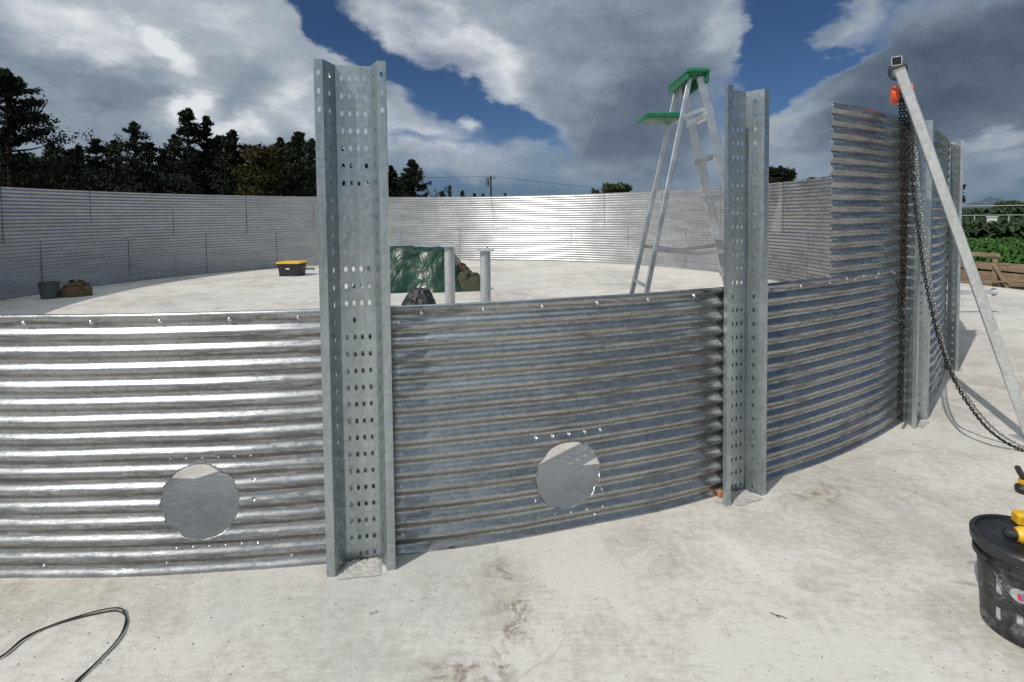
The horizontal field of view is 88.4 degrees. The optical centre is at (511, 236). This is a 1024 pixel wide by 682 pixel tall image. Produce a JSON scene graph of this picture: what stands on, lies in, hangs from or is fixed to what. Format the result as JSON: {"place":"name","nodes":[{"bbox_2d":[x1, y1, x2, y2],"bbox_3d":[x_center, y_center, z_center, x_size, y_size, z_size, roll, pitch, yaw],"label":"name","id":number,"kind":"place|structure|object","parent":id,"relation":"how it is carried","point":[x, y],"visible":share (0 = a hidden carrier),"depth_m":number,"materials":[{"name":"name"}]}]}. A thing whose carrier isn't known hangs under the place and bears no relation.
{"place":"outdoors","nodes":[
{"label":"outdoors","id":0,"kind":"place"},
{"bbox_2d":[0,260,1023,681],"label":"concrete slab","id":1,"kind":"structure","parent":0,"point":[864,526],"depth_m":2.22,"materials":[{"name":"white concrete"}]},
{"bbox_2d":[37,281,59,298],"bbox_3d":[-9.277,1.071,10.555,0.350,0.330,0.350,-1,2,0],"label":"bucket","id":2,"kind":"object","parent":1,"relation":"on","point":[48,289],"visible":1,"depth_m":10.45,"materials":[{"name":"grey plastic"}]},
{"bbox_2d":[0,607,127,681],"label":"cable","id":3,"kind":"object","parent":1,"relation":"on","point":[69,619],"visible":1,"depth_m":2.01,"materials":[{"name":"black rubber"}]},
{"bbox_2d":[59,279,92,297],"bbox_3d":[-9.039,1.047,10.865,0.685,0.347,0.508,-1,2,0],"label":"burlap heap","id":4,"kind":"object","parent":1,"relation":"on","point":[73,288],"visible":0.99,"depth_m":10.75,"materials":[{"name":"brown fabric"}]},
{"bbox_2d":[276,261,307,275],"bbox_3d":[-5.949,0.856,14.255,0.710,0.385,0.490,0,2,6],"label":"storage tote","id":5,"kind":"object","parent":1,"relation":"on","point":[291,268],"visible":1,"depth_m":14.06,"materials":[{"name":"black plastic"}]},
{"bbox_2d":[352,245,462,293],"bbox_3d":[-2.191,0.657,11.686,2.698,0.911,1.978,-1,2,0],"label":"tarpaulin","id":6,"kind":"object","parent":1,"relation":"on","point":[411,267],"visible":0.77,"depth_m":10.97,"materials":[{"name":"green plastic"}]},
{"bbox_2d":[402,286,436,304],"bbox_3d":[-1.474,1.006,8.250,0.635,0.478,0.465,-1,2,0],"label":"black bag","id":7,"kind":"object","parent":1,"relation":"on","point":[420,295],"visible":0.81,"depth_m":8.15,"materials":[{"name":"black plastic"}]},
{"bbox_2d":[440,242,457,303],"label":"steel column","id":8,"kind":"structure","parent":1,"relation":"on","point":[449,259],"depth_m":4.68,"materials":[{"name":"metal"}]},
{"bbox_2d":[458,263,469,270],"bbox_3d":[-1.098,0.839,11.495,0.546,0.539,0.506,-1,2,0],"label":"brown cloth","id":9,"kind":"object","parent":1,"relation":"on","point":[462,266],"visible":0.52,"depth_m":11.42,"materials":[{"name":"fabric"}]},
{"bbox_2d":[458,270,479,291],"bbox_3d":[-0.949,0.911,11.197,0.966,0.417,0.680,-1,2,0],"label":"canvas bundle","id":10,"kind":"object","parent":1,"relation":"on","point":[469,280],"visible":0.69,"depth_m":10.99,"materials":[{"name":"fabric"}]},
{"bbox_2d":[476,247,493,301],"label":"steel column","id":11,"kind":"structure","parent":1,"relation":"on","point":[485,278],"depth_m":4.58,"materials":[{"name":"metal"}]},
{"bbox_2d":[0,58,997,579],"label":"steel tank","id":12,"kind":"object","parent":1,"relation":"on","point":[376,434],"visible":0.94,"depth_m":2.58,"materials":[{"name":"metal"}]},
{"bbox_2d":[8,393,1018,681],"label":"grit","id":13,"kind":"object","parent":1,"relation":"on","point":[612,607],"visible":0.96,"depth_m":2.01,"materials":[{"name":"grey gravel"}]},
{"bbox_2d":[629,67,754,293],"bbox_3d":[1.308,0.118,3.809,1.248,2.555,0.566,-1,2,0],"label":"stepladder","id":14,"kind":"object","parent":1,"relation":"on","point":[688,82],"visible":0.64,"depth_m":3.71,"materials":[{"name":"metal"}]},
{"bbox_2d":[717,489,722,497],"bbox_3d":[1.146,1.413,2.902,0.032,0.044,0.032,-1,2,0],"label":"plastic plug","id":15,"kind":"object","parent":1,"relation":"on","point":[719,493],"visible":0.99,"depth_m":2.89,"materials":[{"name":"orange plastic"}]},
{"bbox_2d":[888,56,1023,442],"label":"hoist pole","id":16,"kind":"object","parent":1,"relation":"on","point":[898,66],"visible":1,"depth_m":3.44,"materials":[{"name":"metal"}]},
{"bbox_2d":[890,74,1023,451],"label":"chain hoist","id":17,"kind":"object","parent":16,"relation":"hanging from","point":[896,96],"visible":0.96,"depth_m":3.53,"materials":[{"name":"orange paint"}]},
{"bbox_2d":[969,514,1023,648],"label":"bucket","id":18,"kind":"object","parent":1,"relation":"on","point":[1000,562],"visible":0.96,"depth_m":1.93,"materials":[{"name":"black plastic"}]},
{"bbox_2d":[1002,509,1023,543],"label":"power tool","id":19,"kind":"object","parent":18,"relation":"on","point":[1016,533],"visible":1,"depth_m":1.93,"materials":[{"name":"yellow plastic"}]},
{"bbox_2d":[1014,465,1023,493],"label":"power tool","id":20,"kind":"object","parent":1,"relation":"on","point":[1019,486],"visible":1,"depth_m":2.90,"materials":[{"name":"yellow plastic"}]},
{"bbox_2d":[0,0,1023,205],"label":"sky","id":21,"kind":"structure","parent":0,"point":[551,92],"materials":[{"name":"blue"}]},
{"bbox_2d":[962,197,1005,208],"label":"hills","id":22,"kind":"structure","parent":0,"point":[986,201],"depth_m":887.07,"materials":[{"name":"grey"}]},
{"bbox_2d":[947,268,1023,282],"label":"field","id":23,"kind":"structure","parent":0,"point":[1001,272],"depth_m":14.49,"materials":[{"name":"soil"}]},
{"bbox_2d":[590,188,599,193],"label":"bushy tree","id":24,"kind":"object","parent":23,"relation":"on","point":[593,191],"visible":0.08,"depth_m":59.86,"materials":[{"name":"green plant"}]},
{"bbox_2d":[601,181,632,192],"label":"bushy tree","id":25,"kind":"object","parent":23,"relation":"on","point":[614,188],"visible":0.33,"depth_m":58.81,"materials":[{"name":"green plant"}]},
{"bbox_2d":[769,165,797,182],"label":"bushy tree","id":26,"kind":"object","parent":23,"relation":"on","point":[780,174],"visible":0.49,"depth_m":43.74,"materials":[{"name":"green plant"}]},
{"bbox_2d":[955,184,966,202],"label":"bushy tree","id":27,"kind":"object","parent":23,"relation":"on","point":[963,196],"visible":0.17,"depth_m":59.38,"materials":[{"name":"green plant"}]},
{"bbox_2d":[946,236,1023,270],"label":"crop plants","id":28,"kind":"object","parent":23,"relation":"on","point":[1010,250],"visible":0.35,"depth_m":17.85,"materials":[{"name":"green plant"}]},
{"bbox_2d":[946,216,1023,238],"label":"hedge crop","id":29,"kind":"object","parent":23,"relation":"on","point":[1001,227],"visible":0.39,"depth_m":25.41,"materials":[{"name":"green plant"}]},
{"bbox_2d":[987,216,997,221],"bbox_3d":[26.442,-0.437,29.018,0.400,1.365,0.360,-1,2,0],"label":"field box","id":30,"kind":"object","parent":23,"relation":"on","point":[992,218],"visible":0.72,"depth_m":28.86,"materials":[{"name":"white paint"}]},
{"bbox_2d":[962,207,1023,217],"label":"tall crop","id":31,"kind":"object","parent":23,"relation":"on","point":[999,211],"visible":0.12,"depth_m":47.61,"materials":[{"name":"green plant"}]},
{"bbox_2d":[962,214,1023,220],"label":"field fence","id":32,"kind":"object","parent":23,"relation":"on","point":[995,215],"visible":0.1,"depth_m":29.95,"materials":[{"name":"silver metal"}]},
{"bbox_2d":[981,205,1023,208],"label":"wire fence","id":33,"kind":"object","parent":23,"relation":"on","point":[1002,205],"visible":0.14,"depth_m":51.03,"materials":[{"name":"grey metal"}]},
{"bbox_2d":[991,199,1023,208],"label":"bushy tree","id":34,"kind":"object","parent":23,"relation":"on","point":[1012,202],"visible":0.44,"depth_m":119.38,"materials":[{"name":"green plant"}]},
{"label":"ground","id":35,"kind":"structure","parent":0,"visible":0},
{"bbox_2d":[0,151,60,188],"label":"dark shrub","id":36,"kind":"object","parent":35,"relation":"on","point":[33,155],"visible":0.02,"depth_m":38.44,"materials":[{"name":"green plant"}]},
{"bbox_2d":[22,142,75,186],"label":"conifer","id":37,"kind":"object","parent":35,"relation":"on","point":[46,151],"visible":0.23,"depth_m":36.59,"materials":[{"name":"green plant"}]},
{"bbox_2d":[19,149,111,191],"bbox_3d":[-30.733,-2.677,35.338,7.158,6.568,13.534,-1,2,0],"label":"conifer","id":38,"kind":"object","parent":35,"relation":"on","point":[65,154],"visible":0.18,"depth_m":35.58,"materials":[{"name":"green plant"}]},
{"bbox_2d":[0,67,144,192],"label":"conifer","id":39,"kind":"object","parent":35,"relation":"on","point":[16,117],"visible":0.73,"depth_m":27.08,"materials":[{"name":"green plant"}]},
{"bbox_2d":[25,164,133,191],"bbox_3d":[-30.678,-2.893,41.280,10.286,6.517,10.656,-1,2,0],"label":"dark shrub","id":40,"kind":"object","parent":35,"relation":"on","point":[108,170],"visible":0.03,"depth_m":37.52,"materials":[{"name":"green plant"}]},
{"bbox_2d":[66,143,93,189],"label":"conifer","id":41,"kind":"object","parent":35,"relation":"on","point":[78,149],"visible":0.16,"depth_m":36.58,"materials":[{"name":"green plant"}]},
{"bbox_2d":[63,137,133,192],"bbox_3d":[-26.627,-2.923,34.082,5.820,7.074,4.056,-2,3,-34],"label":"conifer","id":42,"kind":"object","parent":35,"relation":"on","point":[95,148],"visible":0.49,"depth_m":33.66,"materials":[{"name":"green plant"}]},
{"bbox_2d":[72,139,141,191],"bbox_3d":[-27.533,-3.203,37.238,5.629,7.395,6.500,-1,2,0],"label":"conifer","id":43,"kind":"object","parent":35,"relation":"on","point":[111,155],"visible":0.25,"depth_m":36.52,"materials":[{"name":"green plant"}]},
{"bbox_2d":[78,121,172,193],"bbox_3d":[-24.592,-3.568,34.237,4.266,8.308,8.425,-1,2,0],"label":"conifer","id":44,"kind":"object","parent":35,"relation":"on","point":[138,150],"visible":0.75,"depth_m":34.51,"materials":[{"name":"green plant"}]},
{"bbox_2d":[112,141,167,192],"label":"conifer","id":45,"kind":"object","parent":35,"relation":"on","point":[151,146],"visible":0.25,"depth_m":36.63,"materials":[{"name":"green plant"}]},
{"bbox_2d":[101,158,204,192],"bbox_3d":[-26.004,-3.061,40.911,11.256,6.781,10.718,-1,2,0],"label":"dark shrub","id":46,"kind":"object","parent":35,"relation":"on","point":[155,181],"visible":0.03,"depth_m":36.81,"materials":[{"name":"green plant"}]},
{"bbox_2d":[155,148,173,193],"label":"conifer","id":47,"kind":"object","parent":35,"relation":"on","point":[161,150],"visible":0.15,"depth_m":37.60,"materials":[{"name":"green plant"}]},
{"bbox_2d":[146,133,186,193],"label":"conifer","id":48,"kind":"object","parent":35,"relation":"on","point":[164,162],"visible":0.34,"depth_m":36.23,"materials":[{"name":"green plant"}]},
{"bbox_2d":[135,107,221,194],"bbox_3d":[-20.654,-3.882,33.751,4.722,8.891,7.162,-1,2,0],"label":"conifer","id":49,"kind":"object","parent":35,"relation":"on","point":[186,130],"visible":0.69,"depth_m":33.37,"materials":[{"name":"green plant"}]},
{"bbox_2d":[172,115,226,194],"bbox_3d":[-19.966,-3.764,34.779,2.791,8.555,5.024,0,2,19],"label":"conifer","id":50,"kind":"object","parent":35,"relation":"on","point":[207,145],"visible":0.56,"depth_m":34.55,"materials":[{"name":"green plant"}]},
{"bbox_2d":[174,134,234,192],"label":"conifer","id":51,"kind":"object","parent":35,"relation":"on","point":[218,142],"visible":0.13,"depth_m":36.56,"materials":[{"name":"green plant"}]},
{"bbox_2d":[204,128,269,195],"bbox_3d":[-17.675,-3.218,34.065,6.240,7.471,4.693,-3,3,-43],"label":"conifer","id":52,"kind":"object","parent":35,"relation":"on","point":[231,180],"visible":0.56,"depth_m":33.27,"materials":[{"name":"green plant"}]},
{"bbox_2d":[218,145,255,184],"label":"conifer","id":53,"kind":"object","parent":35,"relation":"on","point":[245,161],"visible":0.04,"depth_m":36.70,"materials":[{"name":"green plant"}]},
{"bbox_2d":[230,142,288,195],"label":"bushy tree","id":54,"kind":"object","parent":35,"relation":"on","point":[262,176],"visible":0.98,"depth_m":30.18,"materials":[{"name":"green plant"}]},
{"bbox_2d":[263,136,308,195],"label":"conifer","id":55,"kind":"object","parent":35,"relation":"on","point":[280,141],"visible":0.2,"depth_m":34.74,"materials":[{"name":"green plant"}]},
{"bbox_2d":[278,142,316,194],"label":"conifer","id":56,"kind":"object","parent":35,"relation":"on","point":[289,144],"visible":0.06,"depth_m":36.62,"materials":[{"name":"green plant"}]},
{"bbox_2d":[290,138,315,181],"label":"conifer","id":57,"kind":"object","parent":35,"relation":"on","point":[310,156],"visible":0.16,"depth_m":36.54,"materials":[{"name":"green plant"}]},
{"bbox_2d":[269,131,342,196],"bbox_3d":[-13.341,-3.176,33.689,8.840,7.325,4.606,-1,2,0],"label":"conifer","id":58,"kind":"object","parent":35,"relation":"on","point":[299,150],"visible":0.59,"depth_m":33.43,"materials":[{"name":"green plant"}]},
{"bbox_2d":[304,128,352,186],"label":"conifer","id":59,"kind":"object","parent":35,"relation":"on","point":[343,182],"visible":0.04,"depth_m":34.23,"materials":[{"name":"green plant"}]},
{"bbox_2d":[358,163,404,196],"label":"conifer","id":60,"kind":"object","parent":35,"relation":"on","point":[366,165],"visible":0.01,"depth_m":35.86,"materials":[{"name":"green plant"}]},
{"bbox_2d":[388,165,403,196],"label":"conifer","id":61,"kind":"object","parent":35,"relation":"on","point":[391,182],"visible":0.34,"depth_m":36.72,"materials":[{"name":"green plant"}]},
{"bbox_2d":[394,175,417,194],"bbox_3d":[-9.598,-2.316,40.837,4.730,4.940,4.118,-1,2,0],"label":"dark shrub","id":62,"kind":"object","parent":35,"relation":"on","point":[395,185],"visible":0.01,"depth_m":39.87,"materials":[{"name":"green plant"}]},
{"bbox_2d":[392,159,449,196],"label":"conifer","id":63,"kind":"object","parent":35,"relation":"on","point":[411,178],"visible":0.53,"depth_m":35.54,"materials":[{"name":"green plant"}]},
{"bbox_2d":[447,186,452,196],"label":"distant tree","id":64,"kind":"object","parent":35,"relation":"on","point":[450,193],"visible":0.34,"depth_m":109.60,"materials":[{"name":"green plant"}]},
{"bbox_2d":[459,189,465,196],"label":"distant tree","id":65,"kind":"object","parent":35,"relation":"on","point":[462,193],"visible":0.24,"depth_m":109.60,"materials":[{"name":"green plant"}]},
{"bbox_2d":[422,175,639,195],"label":"utility pole","id":66,"kind":"object","parent":35,"relation":"on","point":[487,181],"visible":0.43,"depth_m":74.72,"materials":[{"name":"brown wood"}]},
{"bbox_2d":[947,252,1023,289],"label":"timber barricade","id":67,"kind":"object","parent":35,"relation":"on","point":[995,277],"visible":0.24,"depth_m":10.79,"materials":[{"name":"brown wood"}]}
]}

